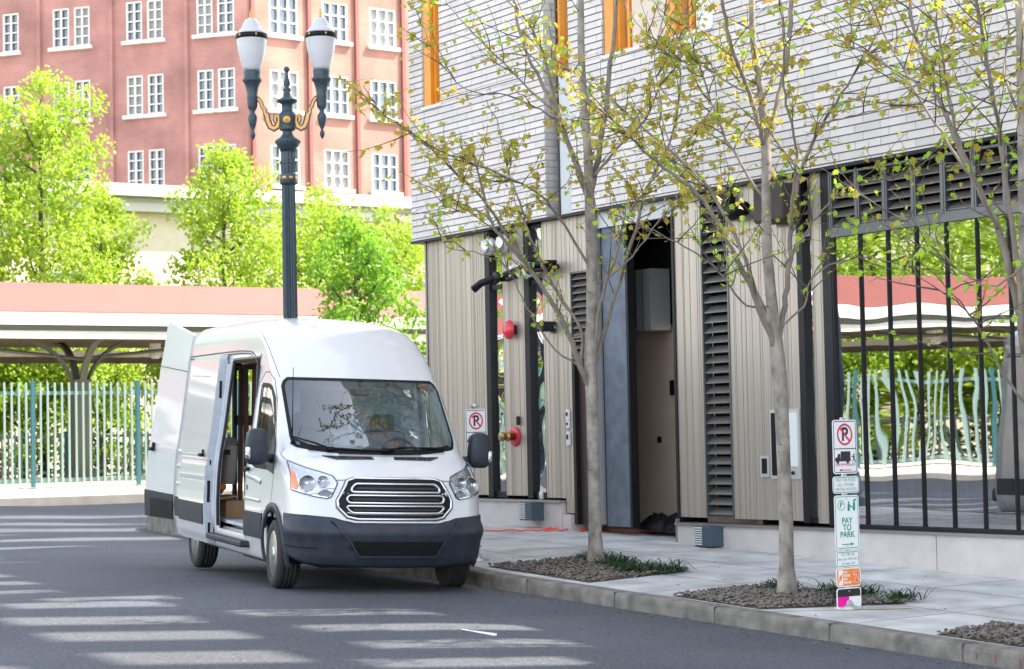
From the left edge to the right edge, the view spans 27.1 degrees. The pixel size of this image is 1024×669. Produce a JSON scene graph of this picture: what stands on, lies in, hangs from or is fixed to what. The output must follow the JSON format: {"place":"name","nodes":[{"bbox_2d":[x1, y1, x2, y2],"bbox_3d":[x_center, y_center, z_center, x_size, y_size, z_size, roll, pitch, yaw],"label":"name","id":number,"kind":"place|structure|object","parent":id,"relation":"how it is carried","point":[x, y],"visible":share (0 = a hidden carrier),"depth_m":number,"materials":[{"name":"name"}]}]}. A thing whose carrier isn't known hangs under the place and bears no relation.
{"place":"outdoors","nodes":[
{"label":"outdoors","id":0,"kind":"place"},
{"bbox_2d":[0,474,243,497],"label":"pavement","id":1,"kind":"structure","parent":0,"point":[66,488],"depth_m":48.74,"materials":[{"name":"grey concrete"}]},
{"bbox_2d":[0,107,39,402],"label":"lime tree","id":2,"kind":"object","parent":1,"relation":"on","point":[7,242],"visible":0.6,"depth_m":61.64,"materials":[{"name":"green plant"}]},
{"bbox_2d":[0,347,79,477],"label":"lime bush","id":3,"kind":"object","parent":1,"relation":"on","point":[35,376],"visible":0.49,"depth_m":61.68,"materials":[{"name":"green plant"}]},
{"bbox_2d":[0,64,129,476],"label":"lime tree","id":4,"kind":"object","parent":1,"relation":"on","point":[39,144],"visible":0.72,"depth_m":62.97,"materials":[{"name":"green plant"}]},
{"bbox_2d":[0,442,144,478],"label":"hedge","id":5,"kind":"object","parent":1,"relation":"on","point":[51,469],"visible":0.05,"depth_m":63.05,"materials":[{"name":"green plant"}]},
{"bbox_2d":[42,348,156,476],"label":"lime bush","id":6,"kind":"object","parent":1,"relation":"on","point":[107,374],"visible":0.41,"depth_m":62.25,"materials":[{"name":"green plant"}]},
{"bbox_2d":[0,380,251,486],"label":"metal fence","id":7,"kind":"object","parent":1,"relation":"on","point":[32,393],"visible":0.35,"depth_m":48.65,"materials":[{"name":"teal"}]},
{"bbox_2d":[141,364,251,431],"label":"lime bush","id":8,"kind":"object","parent":1,"relation":"on","point":[158,369],"visible":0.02,"depth_m":64.64,"materials":[{"name":"green plant"}]},
{"bbox_2d":[0,282,425,481],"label":"platform canopy","id":9,"kind":"object","parent":1,"relation":"on","point":[64,317],"visible":0.18,"depth_m":54.80,"materials":[{"name":"red"}]},
{"bbox_2d":[0,429,427,479],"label":"railing","id":10,"kind":"object","parent":1,"relation":"on","point":[15,437],"visible":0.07,"depth_m":59.83,"materials":[{"name":"teal"}]},
{"bbox_2d":[145,139,320,436],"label":"lime tree","id":11,"kind":"object","parent":1,"relation":"on","point":[231,167],"visible":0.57,"depth_m":65.68,"materials":[{"name":"green plant"}]},
{"bbox_2d":[300,208,425,359],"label":"green tree","id":12,"kind":"object","parent":1,"relation":"on","point":[360,267],"visible":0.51,"depth_m":54.73,"materials":[{"name":"green plant"}]},
{"bbox_2d":[0,499,1002,668],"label":"road","id":13,"kind":"structure","parent":0,"point":[105,608],"depth_m":18.54,"materials":[{"name":"grey asphalt"}]},
{"bbox_2d":[0,490,243,505],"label":"kerb","id":14,"kind":"structure","parent":13,"relation":"on","point":[84,500],"depth_m":47.58,"materials":[{"name":"grey concrete"}]},
{"bbox_2d":[144,318,491,587],"bbox_3d":[-2.364,1.264,24.588,2.685,3.031,7.426,2,-3,-20],"label":"delivery van","id":15,"kind":"object","parent":13,"relation":"on","point":[346,466],"visible":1,"depth_m":22.71,"materials":[{"name":"white paint"}]},
{"bbox_2d":[221,437,237,483],"bbox_3d":[-3.413,1.488,25.159,0.218,0.562,0.909,0,-3,-21],"label":"seat","id":16,"kind":"object","parent":15,"relation":"in","point":[229,469],"visible":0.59,"depth_m":24.78,"materials":[{"name":"grey fabric"}]},
{"bbox_2d":[220,499,243,517],"bbox_3d":[-3.326,2.048,25.043,0.257,0.220,0.505,0,-3,-26],"label":"cardboard box","id":17,"kind":"object","parent":15,"relation":"in","point":[231,508],"visible":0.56,"depth_m":24.82,"materials":[{"name":"brown cardboard"}]},
{"bbox_2d":[220,490,237,498],"bbox_3d":[-3.387,1.802,24.989,0.220,0.268,0.521,0,-3,-20],"label":"folded cardboard","id":18,"kind":"object","parent":17,"relation":"on","point":[225,496],"visible":0.48,"depth_m":24.83,"materials":[{"name":"brown cardboard"}]},
{"bbox_2d":[232,363,259,499],"bbox_3d":[-3.175,1.230,25.100,0.171,1.796,1.385,0,-3,-20],"label":"wooden rack","id":19,"kind":"object","parent":15,"relation":"in","point":[243,418],"visible":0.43,"depth_m":25.09,"materials":[{"name":"brown wood"}]},
{"bbox_2d":[55,535,986,668],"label":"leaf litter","id":20,"kind":"object","parent":13,"relation":"on","point":[644,613],"visible":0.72,"depth_m":19.49,"materials":[{"name":"brown plant"}]},
{"bbox_2d":[148,516,1023,668],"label":"kerb","id":21,"kind":"structure","parent":13,"relation":"on","point":[947,648],"depth_m":18.57,"materials":[{"name":"concrete"}]},
{"bbox_2d":[412,568,973,661],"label":"kerb joints","id":22,"kind":"object","parent":21,"relation":"on","point":[829,624],"visible":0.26,"depth_m":18.88,"materials":[{"name":"grey"}]},
{"bbox_2d":[475,522,1023,648],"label":"pavement","id":23,"kind":"structure","parent":0,"point":[969,599],"depth_m":21.17,"materials":[{"name":"grey concrete"}]},
{"bbox_2d":[236,8,336,317],"bbox_3d":[-3.146,-0.998,30.063,1.437,7.320,0.560,-1,-3,-2],"label":"street lamp","id":24,"kind":"object","parent":23,"relation":"on","point":[320,36],"visible":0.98,"depth_m":30.07,"materials":[{"name":"metal"}]},
{"bbox_2d":[465,403,488,560],"bbox_3d":[-0.401,1.638,23.666,0.258,1.753,0.258,-2,-3,11],"label":"parking sign","id":25,"kind":"object","parent":23,"relation":"on","point":[475,420],"visible":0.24,"depth_m":23.66,"materials":[{"name":"grey metal"}]},
{"bbox_2d":[484,527,671,531],"bbox_3d":[0.931,2.502,27.248,3.916,0.082,0.817,-2,-3,17],"label":"extension cord","id":26,"kind":"object","parent":23,"relation":"on","point":[555,529],"visible":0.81,"depth_m":27.25,"materials":[{"name":"red plastic"}]},
{"bbox_2d":[488,553,688,581],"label":"river stones","id":27,"kind":"object","parent":23,"relation":"on","point":[572,568],"visible":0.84,"depth_m":22.19,"materials":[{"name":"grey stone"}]},
{"bbox_2d":[336,0,753,561],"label":"street tree","id":28,"kind":"object","parent":27,"relation":"on","point":[587,181],"visible":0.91,"depth_m":22.94,"materials":[{"name":"green plant"}]},
{"bbox_2d":[568,551,640,566],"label":"lily turf","id":29,"kind":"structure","parent":27,"relation":"on","point":[613,557],"depth_m":22.66,"materials":[{"name":"green plant"}]},
{"bbox_2d":[594,556,653,567],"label":"lily turf","id":30,"kind":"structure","parent":27,"relation":"on","point":[614,564],"depth_m":22.24,"materials":[{"name":"green plant"}]},
{"bbox_2d":[605,559,666,573],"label":"lily turf","id":31,"kind":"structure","parent":27,"relation":"on","point":[630,567],"depth_m":21.79,"materials":[{"name":"green plant"}]},
{"bbox_2d":[636,558,696,573],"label":"lily turf","id":32,"kind":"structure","parent":27,"relation":"on","point":[673,567],"depth_m":21.76,"materials":[{"name":"green plant"}]},
{"bbox_2d":[638,512,676,531],"bbox_3d":[2.004,2.317,26.355,0.608,0.212,1.284,1,-3,-32],"label":"bag pile","id":33,"kind":"object","parent":23,"relation":"on","point":[659,522],"visible":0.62,"depth_m":26.27,"materials":[{"name":"black plastic"}]},
{"bbox_2d":[408,0,1023,579],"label":"apartment building","id":34,"kind":"structure","parent":23,"relation":"on","point":[684,404],"depth_m":24.44,"materials":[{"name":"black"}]},
{"bbox_2d":[423,0,448,106],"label":"upper window","id":35,"kind":"structure","parent":34,"relation":"in","point":[431,67],"depth_m":30.42,"materials":[{"name":"orange glass"}]},
{"bbox_2d":[480,232,497,255],"bbox_3d":[-0.290,-1.230,28.854,0.216,0.325,0.250,1,-3,-32],"label":"flood light","id":36,"kind":"object","parent":34,"relation":"attached to","point":[488,252],"visible":0.73,"depth_m":28.78,"materials":[{"name":"silver metal"}]},
{"bbox_2d":[471,271,507,292],"bbox_3d":[-0.294,-0.705,28.732,0.533,0.265,0.246,-3,-3,36],"label":"vent pipe","id":37,"kind":"object","parent":34,"relation":"attached to","point":[495,277],"visible":0.9,"depth_m":28.64,"materials":[{"name":"black metal"}]},
{"bbox_2d":[491,232,511,496],"bbox_3d":[-0.185,0.404,28.984,0.060,3.620,0.440,1,-3,-32],"label":"window","id":38,"kind":"structure","parent":34,"relation":"in","point":[497,288],"depth_m":28.95,"materials":[{"name":"black"}]},
{"bbox_2d":[495,229,512,252],"bbox_3d":[-0.088,-1.250,28.532,0.216,0.325,0.250,1,-3,-32],"label":"flood light","id":39,"kind":"object","parent":34,"relation":"attached to","point":[498,242],"visible":0.53,"depth_m":28.46,"materials":[{"name":"silver metal"}]},
{"bbox_2d":[498,427,519,445],"bbox_3d":[-0.059,1.366,28.437,0.240,0.264,0.264,1,-3,-32],"label":"fire hose connection","id":40,"kind":"object","parent":34,"relation":"attached to","point":[512,436],"visible":1,"depth_m":28.41,"materials":[{"name":"red paint"}]},
{"bbox_2d":[503,320,516,338],"bbox_3d":[-0.027,-0.063,28.521,0.160,0.260,0.260,1,-3,-32],"label":"alarm bell","id":41,"kind":"object","parent":34,"relation":"attached to","point":[509,329],"visible":1,"depth_m":28.45,"materials":[{"name":"red paint"}]},
{"bbox_2d":[502,260,559,281],"bbox_3d":[0.256,-0.842,27.874,0.229,0.235,1.018,1,-3,-35],"label":"vent pipe","id":42,"kind":"object","parent":34,"relation":"attached to","point":[537,267],"visible":0.57,"depth_m":27.77,"materials":[{"name":"black"}]},
{"bbox_2d":[519,501,543,520],"bbox_3d":[0.251,2.314,27.882,0.208,0.240,0.312,1,-3,-32],"label":"vent box","id":43,"kind":"object","parent":34,"relation":"attached to","point":[531,511],"visible":1,"depth_m":27.77,"materials":[{"name":"blue"}]},
{"bbox_2d":[530,224,546,497],"bbox_3d":[0.345,0.351,28.138,0.060,3.620,0.440,1,-3,-32],"label":"window","id":44,"kind":"structure","parent":34,"relation":"in","point":[536,233],"depth_m":28.11,"materials":[{"name":"black"}]},
{"bbox_2d":[536,321,555,333],"bbox_3d":[0.445,-0.091,27.684,0.230,0.155,0.180,1,-3,-32],"label":"wall camera","id":45,"kind":"object","parent":34,"relation":"attached to","point":[548,326],"depth_m":27.61,"materials":[{"name":"black plastic"}]},
{"bbox_2d":[557,0,568,71],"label":"upper window","id":46,"kind":"structure","parent":34,"relation":"in","point":[562,17],"depth_m":27.67,"materials":[{"name":"orange wood"}]},
{"bbox_2d":[566,431,570,444],"bbox_3d":[0.723,1.339,27.392,0.039,0.180,0.075,1,-3,-32],"label":"card reader","id":47,"kind":"object","parent":34,"relation":"attached to","point":[568,437],"visible":1,"depth_m":27.37,"materials":[{"name":"grey"}]},
{"bbox_2d":[579,358,588,523],"bbox_3d":[0.989,1.363,27.179,0.060,2.120,0.420,1,-3,-32],"label":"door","id":48,"kind":"structure","parent":34,"relation":"in","point":[582,395],"depth_m":27.23,"materials":[{"name":"grey metal"}]},
{"bbox_2d":[604,0,632,54],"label":"upper window","id":49,"kind":"structure","parent":34,"relation":"in","point":[623,37],"depth_m":26.53,"materials":[{"name":"orange glass"}]},
{"bbox_2d":[635,268,670,331],"bbox_3d":[1.784,-0.435,26.985,0.308,0.780,0.320,1,-3,-32],"label":"electrical cabinet","id":50,"kind":"object","parent":34,"relation":"attached to","point":[652,299],"visible":1,"depth_m":26.87,"materials":[{"name":"silver metal"}]},
{"bbox_2d":[666,0,695,36],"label":"upper window","id":51,"kind":"structure","parent":34,"relation":"in","point":[671,5],"depth_m":25.41,"materials":[{"name":"orange wood"}]},
{"bbox_2d":[694,525,723,546],"bbox_3d":[2.277,2.335,24.648,0.208,0.240,0.312,1,-3,-32],"label":"vent box","id":52,"kind":"object","parent":34,"relation":"attached to","point":[708,536],"visible":1,"depth_m":24.54,"materials":[{"name":"blue"}]},
{"bbox_2d":[717,190,750,220],"bbox_3d":[2.541,-1.490,24.309,0.209,0.365,0.610,0,-3,-20],"label":"wall fixture","id":53,"kind":"object","parent":34,"relation":"attached to","point":[737,212],"depth_m":24.21,"materials":[{"name":"black metal"}]},
{"bbox_2d":[760,456,770,476],"bbox_3d":[2.857,1.490,24.004,0.024,0.240,0.160,1,-3,-32],"label":"intercom","id":54,"kind":"object","parent":34,"relation":"attached to","point":[765,466],"visible":1,"depth_m":23.99,"materials":[{"name":"silver metal"}]},
{"bbox_2d":[753,182,800,226],"bbox_3d":[2.951,-1.454,23.631,0.310,0.480,0.500,1,-3,-32],"label":"junction box","id":55,"kind":"object","parent":34,"relation":"attached to","point":[779,205],"visible":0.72,"depth_m":23.44,"materials":[{"name":"grey metal"}]},
{"bbox_2d":[769,409,801,478],"bbox_3d":[3.041,1.221,23.699,0.041,0.780,0.520,1,-3,-32],"label":"meter cabinet","id":56,"kind":"object","parent":34,"relation":"attached to","point":[795,441],"visible":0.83,"depth_m":23.58,"materials":[{"name":"silver metal"}]},
{"bbox_2d":[805,237,818,522],"bbox_3d":[3.298,0.502,23.432,0.050,3.140,0.240,1,-3,-32],"label":"metal post","id":57,"kind":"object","parent":34,"relation":"in","point":[808,242],"depth_m":23.41,"materials":[{"name":"black metal"}]},
{"bbox_2d":[832,234,865,524],"bbox_3d":[3.626,0.486,22.837,0.016,3.100,0.419,1,-3,-32],"label":"window","id":58,"kind":"structure","parent":34,"relation":"in","point":[845,281],"depth_m":22.84,"materials":[{"name":"black"}]},
{"bbox_2d":[859,231,893,525],"bbox_3d":[3.858,0.464,22.468,0.016,3.100,0.419,1,-3,-32],"label":"window","id":59,"kind":"structure","parent":34,"relation":"in","point":[874,307],"depth_m":22.47,"materials":[{"name":"black"}]},
{"bbox_2d":[887,227,922,526],"bbox_3d":[4.089,0.441,22.098,0.016,3.100,0.418,1,-3,-32],"label":"window","id":60,"kind":"structure","parent":34,"relation":"in","point":[902,298],"depth_m":22.10,"materials":[{"name":"black"}]},
{"bbox_2d":[916,222,952,527],"bbox_3d":[4.321,0.418,21.729,0.016,3.100,0.418,1,-3,-32],"label":"window","id":61,"kind":"structure","parent":34,"relation":"in","point":[934,383],"depth_m":21.73,"materials":[{"name":"black"}]},
{"bbox_2d":[945,218,983,528],"bbox_3d":[4.552,0.395,21.360,0.016,3.100,0.418,1,-3,-32],"label":"window","id":62,"kind":"structure","parent":34,"relation":"in","point":[963,331],"depth_m":21.36,"materials":[{"name":"black"}]},
{"bbox_2d":[976,214,1015,529],"bbox_3d":[4.784,0.373,20.991,0.016,3.100,0.418,1,-3,-32],"label":"window","id":63,"kind":"structure","parent":34,"relation":"in","point":[997,416],"depth_m":20.99,"materials":[{"name":"black"}]},
{"bbox_2d":[1008,212,1023,530],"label":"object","id":64,"kind":"structure","parent":34,"relation":"in","point":[1016,356],"depth_m":20.74,"materials":[{"name":"black"}]},
{"bbox_2d":[673,582,906,608],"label":"river stones","id":65,"kind":"object","parent":23,"relation":"on","point":[752,596],"visible":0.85,"depth_m":19.29,"materials":[{"name":"brown soil"}]},
{"bbox_2d":[512,0,999,593],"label":"street tree","id":66,"kind":"object","parent":65,"relation":"on","point":[772,320],"visible":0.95,"depth_m":19.83,"materials":[{"name":"green plant"}]},
{"bbox_2d":[749,576,813,588],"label":"lily turf","id":67,"kind":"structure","parent":65,"relation":"on","point":[775,582],"depth_m":20.09,"materials":[{"name":"green plant"}]},
{"bbox_2d":[806,578,871,591],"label":"lily turf","id":68,"kind":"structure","parent":65,"relation":"on","point":[825,587],"depth_m":19.72,"materials":[{"name":"green plant"}]},
{"bbox_2d":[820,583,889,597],"bbox_3d":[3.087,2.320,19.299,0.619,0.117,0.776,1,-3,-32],"label":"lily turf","id":69,"kind":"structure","parent":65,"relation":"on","point":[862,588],"depth_m":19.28,"materials":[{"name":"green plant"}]},
{"bbox_2d":[841,581,897,595],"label":"lily turf","id":70,"kind":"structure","parent":65,"relation":"on","point":[869,589],"depth_m":19.44,"materials":[{"name":"green plant"}]},
{"bbox_2d":[868,586,938,602],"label":"lily turf","id":71,"kind":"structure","parent":65,"relation":"on","point":[900,595],"depth_m":18.96,"materials":[{"name":"green plant"}]},
{"bbox_2d":[832,417,862,609],"bbox_3d":[2.920,1.566,18.648,0.259,1.675,0.262,-2,-3,8],"label":"parking sign","id":72,"kind":"object","parent":23,"relation":"on","point":[846,506],"visible":1,"depth_m":18.63,"materials":[{"name":"white metal"}]},
{"bbox_2d":[936,620,1023,646],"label":"river stones","id":73,"kind":"object","parent":23,"relation":"on","point":[988,630],"visible":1,"depth_m":16.68,"materials":[{"name":"brown soil"}]},
{"bbox_2d":[780,0,1023,402],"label":"street tree","id":74,"kind":"object","parent":73,"relation":"on","point":[1017,289],"visible":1,"depth_m":17.39,"materials":[{"name":"green plant"}]},
{"bbox_3d":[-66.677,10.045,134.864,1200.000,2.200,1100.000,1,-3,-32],"label":"ground","id":75,"kind":"structure","parent":0,"visible":0},
{"bbox_2d":[36,185,170,430],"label":"lime tree","id":76,"kind":"object","parent":75,"relation":"on","point":[117,245],"visible":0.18,"depth_m":66.31,"materials":[{"name":"green plant"}]},
{"bbox_2d":[0,0,411,196],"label":"brick warehouse","id":77,"kind":"structure","parent":75,"relation":"on","point":[167,76],"depth_m":115.21,"materials":[{"name":"red"}]},
{"bbox_2d":[0,86,18,128],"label":"window","id":78,"kind":"structure","parent":77,"relation":"in","point":[7,91],"depth_m":117.60,"materials":[{"name":"grey"}]},
{"bbox_2d":[0,13,21,56],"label":"window","id":79,"kind":"structure","parent":77,"relation":"in","point":[10,21],"depth_m":117.74,"materials":[{"name":"grey"}]},
{"bbox_2d":[48,8,69,51],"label":"window","id":80,"kind":"structure","parent":77,"relation":"in","point":[60,16],"depth_m":116.71,"materials":[{"name":"grey"}]},
{"bbox_2d":[50,81,70,125],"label":"window","id":81,"kind":"structure","parent":77,"relation":"in","point":[68,92],"depth_m":116.54,"materials":[{"name":"grey"}]},
{"bbox_2d":[69,6,92,49],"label":"window","id":82,"kind":"structure","parent":77,"relation":"in","point":[81,24],"depth_m":116.29,"materials":[{"name":"grey"}]},
{"bbox_2d":[71,80,92,123],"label":"window","id":83,"kind":"structure","parent":77,"relation":"in","point":[82,82],"depth_m":116.09,"materials":[{"name":"grey"}]},
{"bbox_2d":[76,155,90,180],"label":"window","id":84,"kind":"structure","parent":77,"relation":"in","point":[87,176],"depth_m":115.92,"materials":[{"name":"grey"}]},
{"bbox_2d":[121,1,143,45],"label":"window","id":85,"kind":"structure","parent":77,"relation":"in","point":[133,10],"depth_m":115.24,"materials":[{"name":"grey"}]},
{"bbox_2d":[122,75,143,119],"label":"window","id":86,"kind":"structure","parent":77,"relation":"in","point":[134,83],"depth_m":115.04,"materials":[{"name":"grey"}]},
{"bbox_2d":[128,150,143,183],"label":"window","id":87,"kind":"structure","parent":77,"relation":"in","point":[135,158],"depth_m":114.88,"materials":[{"name":"grey"}]},
{"bbox_2d":[142,0,165,43],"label":"window","id":88,"kind":"structure","parent":77,"relation":"in","point":[154,7],"depth_m":114.82,"materials":[{"name":"grey"}]},
{"bbox_2d":[143,73,166,117],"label":"window","id":89,"kind":"structure","parent":77,"relation":"in","point":[155,81],"depth_m":114.62,"materials":[{"name":"grey"}]},
{"bbox_2d":[149,149,164,184],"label":"window","id":90,"kind":"structure","parent":77,"relation":"in","point":[156,156],"depth_m":114.46,"materials":[{"name":"grey"}]},
{"bbox_2d":[192,0,213,38],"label":"window","id":91,"kind":"structure","parent":77,"relation":"in","point":[203,7],"depth_m":113.87,"materials":[{"name":"grey"}]},
{"bbox_2d":[193,69,214,114],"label":"window","id":92,"kind":"structure","parent":77,"relation":"in","point":[205,93],"depth_m":113.68,"materials":[{"name":"grey"}]},
{"bbox_2d":[198,145,215,186],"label":"window","id":93,"kind":"structure","parent":77,"relation":"in","point":[202,155],"depth_m":113.51,"materials":[{"name":"grey"}]},
{"bbox_2d":[212,0,236,37],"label":"window","id":94,"kind":"structure","parent":77,"relation":"in","point":[225,8],"depth_m":113.45,"materials":[{"name":"grey"}]},
{"bbox_2d":[213,67,237,112],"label":"window","id":95,"kind":"structure","parent":77,"relation":"in","point":[226,76],"depth_m":113.26,"materials":[{"name":"grey"}]},
{"bbox_2d":[219,144,238,187],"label":"window","id":96,"kind":"structure","parent":77,"relation":"in","point":[233,145],"depth_m":113.05,"materials":[{"name":"grey"}]},
{"bbox_2d":[266,0,302,40],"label":"window","id":97,"kind":"structure","parent":77,"relation":"in","point":[283,14],"depth_m":114.54,"materials":[{"name":"grey"}]},
{"bbox_2d":[267,69,304,114],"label":"window","id":98,"kind":"structure","parent":77,"relation":"in","point":[277,77],"depth_m":114.18,"materials":[{"name":"grey"}]},
{"bbox_2d":[271,145,305,190],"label":"window","id":99,"kind":"structure","parent":77,"relation":"in","point":[275,151],"depth_m":113.90,"materials":[{"name":"grey"}]},
{"bbox_2d":[322,1,352,46],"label":"window","id":100,"kind":"structure","parent":77,"relation":"in","point":[335,13],"depth_m":116.63,"materials":[{"name":"grey"}]},
{"bbox_2d":[322,149,355,193],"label":"window","id":101,"kind":"structure","parent":77,"relation":"in","point":[337,169],"depth_m":116.17,"materials":[{"name":"grey"}]},
{"bbox_2d":[324,75,353,119],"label":"window","id":102,"kind":"structure","parent":77,"relation":"in","point":[337,107],"depth_m":116.37,"materials":[{"name":"grey"}]},
{"bbox_2d":[367,7,400,51],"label":"window","id":103,"kind":"structure","parent":77,"relation":"in","point":[382,21],"depth_m":118.49,"materials":[{"name":"grey"}]},
{"bbox_2d":[369,80,401,123],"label":"window","id":104,"kind":"structure","parent":77,"relation":"in","point":[377,91],"depth_m":118.29,"materials":[{"name":"grey"}]},
{"bbox_2d":[370,153,403,196],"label":"window","id":105,"kind":"structure","parent":77,"relation":"in","point":[383,164],"depth_m":118.09,"materials":[{"name":"grey"}]},
{"bbox_2d":[0,178,427,477],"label":"cream building","id":106,"kind":"structure","parent":75,"relation":"on","point":[146,202],"depth_m":72.93,"materials":[{"name":"beige paint"}]},
{"bbox_2d":[235,178,403,380],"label":"lime tree","id":107,"kind":"object","parent":75,"relation":"on","point":[316,211],"visible":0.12,"depth_m":69.66,"materials":[{"name":"green plant"}]},
{"bbox_2d":[321,196,426,418],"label":"lime tree","id":108,"kind":"object","parent":75,"relation":"on","point":[410,259],"visible":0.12,"depth_m":73.50,"materials":[{"name":"green plant"}]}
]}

